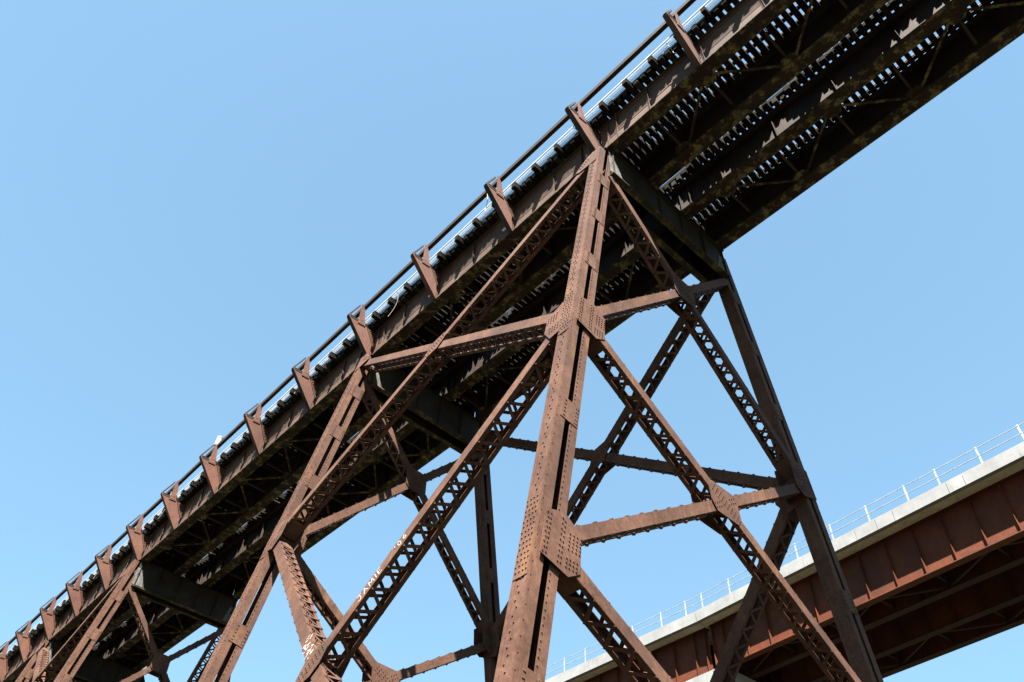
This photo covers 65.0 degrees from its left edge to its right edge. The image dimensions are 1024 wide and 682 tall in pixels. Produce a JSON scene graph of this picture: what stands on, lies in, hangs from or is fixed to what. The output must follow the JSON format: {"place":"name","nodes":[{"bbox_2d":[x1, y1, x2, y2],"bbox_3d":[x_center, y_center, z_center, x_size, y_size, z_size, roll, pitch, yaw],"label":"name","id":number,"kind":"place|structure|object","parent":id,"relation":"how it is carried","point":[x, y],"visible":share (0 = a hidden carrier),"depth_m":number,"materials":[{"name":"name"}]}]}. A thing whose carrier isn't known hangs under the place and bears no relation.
{"place":"outdoors","nodes":[
{"label":"outdoors","id":0,"kind":"place"},
{"bbox_2d":[15,559,237,681],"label":"trestle tower","id":1,"kind":"structure","parent":0,"point":[66,662],"depth_m":40.78,"materials":[{"name":"brown metal"}]},
{"bbox_2d":[0,599,85,681],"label":"viaduct span","id":2,"kind":"object","parent":1,"relation":"on","point":[15,660],"visible":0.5,"depth_m":50.02,"materials":[{"name":"metal"}]},
{"bbox_2d":[51,634,141,681],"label":"viaduct span","id":3,"kind":"object","parent":1,"relation":"on","point":[103,648],"visible":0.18,"depth_m":50.35,"materials":[{"name":"metal"}]},
{"bbox_2d":[39,517,181,650],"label":"viaduct span","id":4,"kind":"object","parent":1,"relation":"on","point":[77,608],"visible":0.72,"depth_m":45.09,"materials":[{"name":"metal"}]},
{"bbox_2d":[106,556,237,670],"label":"viaduct span","id":5,"kind":"object","parent":1,"relation":"on","point":[169,628],"visible":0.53,"depth_m":46.71,"materials":[{"name":"metal"}]},
{"bbox_2d":[0,0,1023,681],"label":"sky","id":6,"kind":"structure","parent":0,"point":[196,196],"materials":[{"name":"blue"}]},
{"bbox_2d":[198,146,883,681],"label":"trestle tower","id":7,"kind":"structure","parent":0,"point":[512,640],"depth_m":20.34,"materials":[{"name":"metal"}]},
{"bbox_2d":[126,308,412,575],"bbox_3d":[-11.731,5.459,36.977,3.878,2.629,20.179,35,-55,-26],"label":"viaduct span","id":8,"kind":"object","parent":7,"relation":"on","point":[261,466],"visible":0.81,"depth_m":36.68,"materials":[{"name":"metal"}]},
{"bbox_2d":[214,436,222,446],"bbox_3d":[-14.143,4.859,38.717,0.300,0.588,0.300,35,-55,-26],"label":"bird","id":9,"kind":"object","parent":8,"relation":"on","point":[218,439],"visible":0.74,"depth_m":38.67,"materials":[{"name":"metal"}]},
{"bbox_2d":[201,372,475,599],"bbox_3d":[-8.980,7.554,38.271,3.229,1.928,20.000,35,-55,-26],"label":"viaduct span","id":10,"kind":"object","parent":7,"relation":"on","point":[238,553],"visible":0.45,"depth_m":37.88,"materials":[{"name":"metal"}]},
{"bbox_2d":[347,100,640,380],"bbox_3d":[-0.904,-2.989,28.733,3.888,2.629,12.145,35,-55,-26],"label":"viaduct span","id":11,"kind":"object","parent":7,"relation":"on","point":[436,298],"visible":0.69,"depth_m":28.26,"materials":[{"name":"metal"}]},
{"bbox_2d":[438,186,705,422],"bbox_3d":[1.826,-0.891,30.031,3.254,1.928,12.000,35,-55,-26],"label":"viaduct span","id":12,"kind":"object","parent":7,"relation":"on","point":[486,379],"visible":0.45,"depth_m":29.97,"materials":[{"name":"metal"}]},
{"bbox_2d":[565,0,889,188],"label":"viaduct span","id":13,"kind":"object","parent":7,"relation":"on","point":[815,31],"visible":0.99,"depth_m":23.51,"materials":[{"name":"metal"}]},
{"bbox_2d":[663,0,1023,249],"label":"viaduct span","id":14,"kind":"object","parent":7,"relation":"on","point":[946,61],"visible":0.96,"depth_m":23.89,"materials":[{"name":"metal"}]},
{"bbox_3d":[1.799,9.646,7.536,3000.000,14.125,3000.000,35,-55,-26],"label":"ground","id":15,"kind":"structure","parent":0,"visible":0},
{"bbox_2d":[686,669,755,681],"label":"concrete pier","id":16,"kind":"structure","parent":15,"relation":"on","point":[706,677],"depth_m":42.84,"materials":[{"name":"white concrete"}]},
{"bbox_2d":[545,598,771,681],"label":"road bridge span","id":17,"kind":"object","parent":16,"relation":"on","point":[681,649],"visible":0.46,"depth_m":46.06,"materials":[{"name":"metal"}]},
{"bbox_2d":[694,422,1023,681],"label":"road bridge span","id":18,"kind":"object","parent":16,"relation":"on","point":[935,572],"visible":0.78,"depth_m":38.51,"materials":[{"name":"metal"}]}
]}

